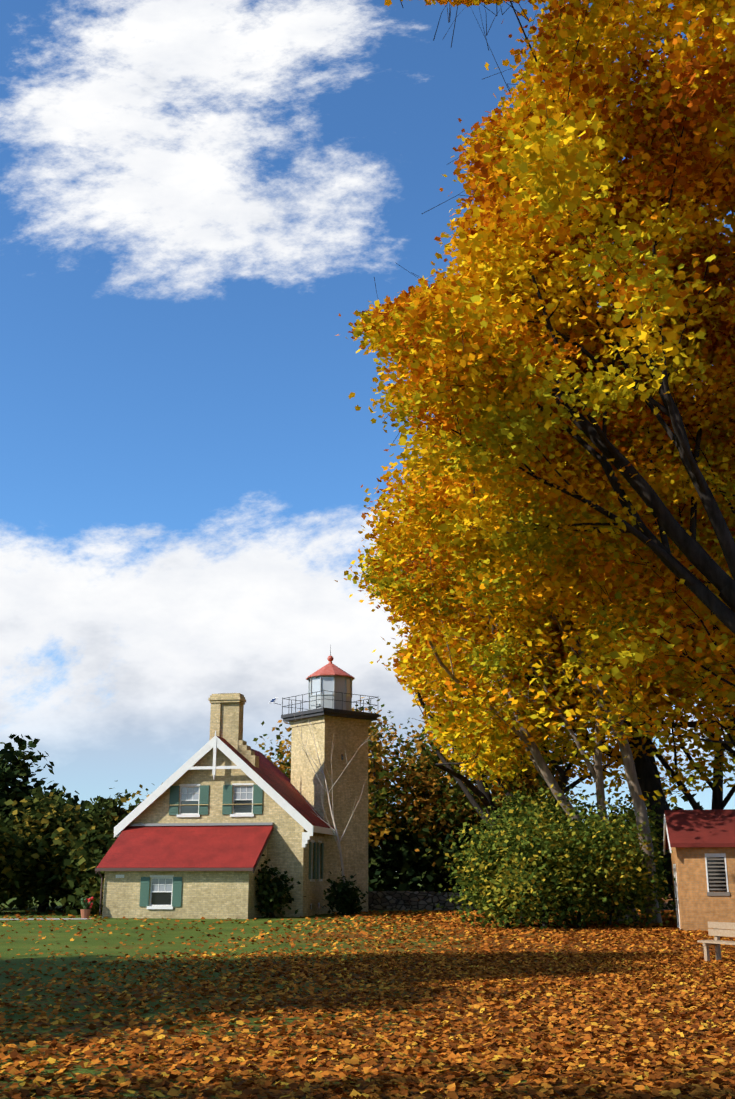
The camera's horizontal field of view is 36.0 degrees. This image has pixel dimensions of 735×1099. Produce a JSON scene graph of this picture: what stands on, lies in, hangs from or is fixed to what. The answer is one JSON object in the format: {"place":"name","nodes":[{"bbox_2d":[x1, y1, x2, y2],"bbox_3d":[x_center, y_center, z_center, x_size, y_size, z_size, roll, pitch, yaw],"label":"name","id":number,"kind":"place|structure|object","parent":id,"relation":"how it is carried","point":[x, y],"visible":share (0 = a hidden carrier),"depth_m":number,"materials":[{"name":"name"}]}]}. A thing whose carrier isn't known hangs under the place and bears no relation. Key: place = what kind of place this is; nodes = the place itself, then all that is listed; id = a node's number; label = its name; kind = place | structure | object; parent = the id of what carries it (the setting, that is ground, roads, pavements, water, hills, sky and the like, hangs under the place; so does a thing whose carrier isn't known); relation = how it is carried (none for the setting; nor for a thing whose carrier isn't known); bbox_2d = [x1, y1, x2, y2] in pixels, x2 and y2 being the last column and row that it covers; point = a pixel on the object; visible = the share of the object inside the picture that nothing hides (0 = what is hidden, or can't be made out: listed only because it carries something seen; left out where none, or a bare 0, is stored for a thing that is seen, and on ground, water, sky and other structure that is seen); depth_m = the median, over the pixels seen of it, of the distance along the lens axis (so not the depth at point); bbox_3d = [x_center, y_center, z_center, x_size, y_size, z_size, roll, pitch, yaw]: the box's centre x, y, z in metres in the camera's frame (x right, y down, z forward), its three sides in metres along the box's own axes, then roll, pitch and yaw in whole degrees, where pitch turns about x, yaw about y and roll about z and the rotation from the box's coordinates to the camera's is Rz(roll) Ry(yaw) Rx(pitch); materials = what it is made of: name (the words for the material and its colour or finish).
{"place":"outdoors","nodes":[
{"label":"outdoors","id":0,"kind":"place"},
{"bbox_2d":[0,918,90,919],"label":"concrete path","id":1,"kind":"structure","parent":0,"point":[45,918],"depth_m":49.60,"materials":[{"name":"grey concrete"}]},
{"bbox_2d":[102,748,323,918],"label":"house wall","id":2,"kind":"structure","parent":0,"point":[217,894],"depth_m":52.13,"materials":[{"name":"beige brick"}]},
{"bbox_2d":[0,876,734,1098],"bbox_3d":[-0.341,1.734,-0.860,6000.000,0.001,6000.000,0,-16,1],"label":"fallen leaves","id":3,"kind":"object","parent":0,"point":[20,945],"depth_m":19.84,"materials":[{"name":"green plant"}]},
{"bbox_2d":[0,889,23,909],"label":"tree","id":4,"kind":"object","parent":3,"relation":"on","point":[18,907],"depth_m":61.94,"materials":[{"name":"green plant"}]},
{"bbox_2d":[0,797,29,911],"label":"tree","id":5,"kind":"object","parent":3,"relation":"on","point":[10,875],"visible":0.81,"depth_m":55.39,"materials":[{"name":"green plant"}]},
{"bbox_2d":[0,734,84,831],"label":"tall tree","id":6,"kind":"object","parent":3,"relation":"on","point":[18,790],"depth_m":63.47,"materials":[{"name":"green plant"}]},
{"bbox_2d":[15,786,77,908],"bbox_3d":[-18.956,17.690,66.656,9.034,7.868,8.660,0,-16,1],"label":"tree","id":7,"kind":"object","parent":3,"relation":"on","point":[36,895],"depth_m":64.39,"materials":[{"name":"green plant"}]},
{"bbox_2d":[0,769,118,911],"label":"tree","id":8,"kind":"object","parent":3,"relation":"on","point":[32,882],"depth_m":57.35,"materials":[{"name":"green plant"}]},
{"bbox_2d":[8,788,139,916],"bbox_3d":[-12.903,15.397,56.436,8.465,7.049,7.364,-14,-21,41],"label":"tree","id":9,"kind":"object","parent":3,"relation":"on","point":[88,840],"depth_m":55.81,"materials":[{"name":"green plant"}]},
{"bbox_2d":[78,896,93,917],"bbox_3d":[-12.515,15.839,50.201,0.707,1.033,0.872,-3,-16,11],"label":"flower pot","id":10,"kind":"object","parent":3,"relation":"on","point":[85,912],"visible":1,"depth_m":50.03,"materials":[{"name":"brown ceramic"}]},
{"bbox_2d":[59,793,140,908],"bbox_3d":[-14.868,17.335,64.353,9.098,6.747,8.629,0,-16,1],"label":"tree","id":11,"kind":"object","parent":3,"relation":"on","point":[120,802],"depth_m":64.88,"materials":[{"name":"green plant"}]},
{"bbox_2d":[117,780,154,805],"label":"tree","id":12,"kind":"object","parent":3,"relation":"on","point":[137,792],"depth_m":75.02,"materials":[{"name":"plant"}]},
{"bbox_2d":[95,693,337,916],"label":"house","id":13,"kind":"structure","parent":3,"relation":"on","point":[189,847],"depth_m":53.32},
{"bbox_2d":[253,854,305,917],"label":"bush","id":14,"kind":"object","parent":3,"relation":"on","point":[268,890],"depth_m":50.72,"materials":[{"name":"green plant"}]},
{"bbox_2d":[253,720,390,779],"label":"tree","id":15,"kind":"object","parent":3,"relation":"on","point":[284,767],"depth_m":71.93,"materials":[{"name":"plant"}]},
{"bbox_2d":[289,715,370,913],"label":"lighthouse tower","id":16,"kind":"structure","parent":3,"relation":"on","point":[350,735],"depth_m":58.23,"materials":[{"name":"beige brick"}]},
{"bbox_2d":[281,644,378,721],"bbox_3d":[-2.007,7.151,60.879,3.748,4.139,3.748,13,-20,-38],"label":"lighthouse lantern room","id":17,"kind":"object","parent":16,"relation":"on","point":[329,693],"visible":0.96,"depth_m":59.80,"materials":[{"name":"clear glass"}]},
{"bbox_2d":[290,707,378,914],"bbox_3d":[-1.679,12.808,56.267,4.833,10.408,4.983,0,-16,1],"label":"bare tree","id":18,"kind":"object","parent":3,"relation":"on","point":[338,845],"visible":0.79,"depth_m":56.02,"materials":[{"name":"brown plant"}]},
{"bbox_2d":[321,869,367,915],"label":"bush","id":19,"kind":"object","parent":3,"relation":"on","point":[348,898],"depth_m":53.61,"materials":[{"name":"green plant"}]},
{"bbox_2d":[0,909,734,1098],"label":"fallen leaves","id":20,"kind":"object","parent":3,"relation":"on","point":[698,1085],"visible":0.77,"depth_m":15.22,"materials":[{"name":"orange plant"}]},
{"bbox_2d":[279,697,475,886],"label":"tree","id":21,"kind":"object","parent":3,"relation":"on","point":[383,772],"depth_m":66.24,"materials":[{"name":"plant"}]},
{"bbox_2d":[368,810,402,890],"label":"dark bush","id":22,"kind":"object","parent":3,"relation":"on","point":[370,873],"visible":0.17,"depth_m":64.93,"materials":[{"name":"green plant"}]},
{"bbox_2d":[368,802,470,890],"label":"dark bush","id":23,"kind":"object","parent":3,"relation":"on","point":[404,854],"depth_m":64.48,"materials":[{"name":"green plant"}]},
{"bbox_2d":[368,891,480,909],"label":"dry stone wall","id":24,"kind":"structure","parent":3,"relation":"on","point":[403,900],"depth_m":61.35,"materials":[{"name":"grey stone"}]},
{"bbox_2d":[368,727,508,886],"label":"tree","id":25,"kind":"object","parent":3,"relation":"on","point":[375,823],"depth_m":65.81,"materials":[{"name":"plant"}]},
{"bbox_2d":[368,711,514,890],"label":"tree","id":26,"kind":"object","parent":3,"relation":"on","point":[420,725],"depth_m":71.15,"materials":[{"name":"plant"}]},
{"bbox_2d":[407,790,490,891],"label":"dark bush","id":27,"kind":"object","parent":3,"relation":"on","point":[441,880],"depth_m":64.34,"materials":[{"name":"green plant"}]},
{"bbox_2d":[334,367,627,922],"bbox_3d":[4.651,3.820,47.079,11.748,23.212,21.807,0,-16,1],"label":"tree","id":28,"kind":"object","parent":3,"relation":"on","point":[384,495],"depth_m":45.11,"materials":[{"name":"yellow plant"}]},
{"bbox_2d":[463,799,518,905],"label":"dark bush","id":29,"kind":"object","parent":3,"relation":"on","point":[474,817],"depth_m":65.99,"materials":[{"name":"green plant"}]},
{"bbox_2d":[387,731,594,841],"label":"tree","id":30,"kind":"object","parent":3,"relation":"on","point":[537,780],"depth_m":66.75,"materials":[{"name":"plant"}]},
{"bbox_2d":[355,556,635,832],"bbox_3d":[6.188,6.586,53.831,14.368,21.472,25.419,0,-16,1],"label":"maple tree","id":31,"kind":"object","parent":3,"relation":"on","point":[453,734],"depth_m":46.15,"materials":[{"name":"yellow plant"}]},
{"bbox_2d":[433,807,592,928],"bbox_3d":[5.218,12.130,41.922,5.655,5.100,5.888,0,-16,1],"label":"bush","id":32,"kind":"object","parent":3,"relation":"on","point":[476,879],"depth_m":41.14,"materials":[{"name":"green plant"}]},
{"bbox_2d":[459,777,569,924],"bbox_3d":[6.285,12.064,44.593,5.373,6.308,6.102,0,-16,1],"label":"bush","id":33,"kind":"object","parent":3,"relation":"on","point":[515,814],"depth_m":45.70,"materials":[{"name":"green plant"}]},
{"bbox_2d":[447,784,584,919],"bbox_3d":[6.444,13.132,47.964,6.040,6.323,6.408,0,-16,1],"label":"bush","id":34,"kind":"object","parent":3,"relation":"on","point":[448,868],"depth_m":48.26,"materials":[{"name":"green plant"}]},
{"bbox_2d":[470,729,590,829],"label":"tree","id":35,"kind":"object","parent":3,"relation":"on","point":[562,766],"depth_m":68.06,"materials":[{"name":"plant"}]},
{"bbox_2d":[335,0,734,686],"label":"maple tree","id":36,"kind":"object","parent":3,"relation":"on","point":[475,288],"depth_m":27.56,"materials":[{"name":"yellow plant"}]},
{"bbox_2d":[465,781,607,929],"bbox_3d":[5.992,11.184,40.764,5.161,5.515,6.566,0,-16,1],"label":"bush","id":37,"kind":"object","parent":3,"relation":"on","point":[533,857],"depth_m":39.90,"materials":[{"name":"green plant"}]},
{"bbox_2d":[352,376,733,900],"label":"maple tree","id":38,"kind":"object","parent":3,"relation":"on","point":[469,698],"depth_m":50.64,"materials":[{"name":"yellow plant"}]},
{"bbox_2d":[359,356,734,921],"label":"tree","id":39,"kind":"object","parent":3,"relation":"on","point":[415,646],"depth_m":45.36,"materials":[{"name":"yellow plant"}]},
{"bbox_2d":[367,382,734,923],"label":"tree","id":40,"kind":"object","parent":3,"relation":"on","point":[465,646],"depth_m":43.54,"materials":[{"name":"yellow plant"}]},
{"bbox_2d":[370,606,734,816],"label":"maple tree","id":41,"kind":"object","parent":3,"relation":"on","point":[680,760],"depth_m":61.67,"materials":[{"name":"yellow plant"}]},
{"bbox_2d":[398,467,734,797],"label":"maple tree","id":42,"kind":"object","parent":3,"relation":"on","point":[571,699],"depth_m":48.31,"materials":[{"name":"yellow plant"}]},
{"bbox_2d":[502,763,651,920],"bbox_3d":[8.172,12.202,46.734,7.073,6.767,7.817,0,-16,1],"label":"bush","id":43,"kind":"object","parent":3,"relation":"on","point":[567,793],"depth_m":47.33,"materials":[{"name":"green plant"}]},
{"bbox_2d":[525,795,660,927],"bbox_3d":[8.007,11.776,41.353,5.231,5.227,5.943,0,-16,1],"label":"bush","id":44,"kind":"object","parent":3,"relation":"on","point":[602,854],"depth_m":40.37,"materials":[{"name":"green plant"}]},
{"bbox_2d":[546,795,676,926],"bbox_3d":[9.205,12.305,43.221,5.437,5.650,6.168,0,-16,1],"label":"bush","id":45,"kind":"object","parent":3,"relation":"on","point":[637,902],"depth_m":42.07,"materials":[{"name":"green plant"}]},
{"bbox_2d":[490,378,734,802],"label":"maple tree","id":46,"kind":"object","parent":3,"relation":"on","point":[697,605],"depth_m":32.64,"materials":[{"name":"yellow plant"}]},
{"bbox_2d":[493,500,734,809],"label":"maple tree","id":47,"kind":"object","parent":3,"relation":"on","point":[714,763],"depth_m":51.38,"materials":[{"name":"yellow plant"}]},
{"bbox_2d":[585,796,669,909],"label":"dark bush","id":48,"kind":"object","parent":3,"relation":"on","point":[663,901],"depth_m":63.89,"materials":[{"name":"green plant"}]},
{"bbox_2d":[581,785,677,919],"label":"bush","id":49,"kind":"object","parent":3,"relation":"on","point":[654,829],"visible":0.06,"depth_m":46.78,"materials":[{"name":"green plant"}]},
{"bbox_2d":[579,787,686,914],"bbox_3d":[12.444,14.673,53.233,6.444,6.994,7.421,0,-16,1],"label":"bush","id":50,"kind":"object","parent":3,"relation":"on","point":[618,811],"visible":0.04,"depth_m":53.00,"materials":[{"name":"green plant"}]},
{"bbox_2d":[658,784,703,909],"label":"dark bush","id":51,"kind":"object","parent":3,"relation":"on","point":[667,889],"depth_m":59.15,"materials":[{"name":"green plant"}]},
{"bbox_2d":[663,809,734,928],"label":"oil house trim","id":52,"kind":"structure","parent":3,"relation":"on","point":[700,828],"depth_m":39.68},
{"bbox_2d":[697,921,734,961],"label":"park bench","id":53,"kind":"object","parent":3,"relation":"on","point":[716,932],"visible":0.88,"depth_m":25.24,"materials":[{"name":"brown wood"}]},
{"bbox_2d":[0,0,734,847],"label":"sky","id":54,"kind":"structure","parent":0,"point":[195,195],"materials":[{"name":"blue"}]},
{"bbox_2d":[671,847,734,931],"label":"oil house walls","id":55,"kind":"structure","parent":0,"point":[699,908],"depth_m":38.97,"materials":[{"name":"brick"}]}
]}

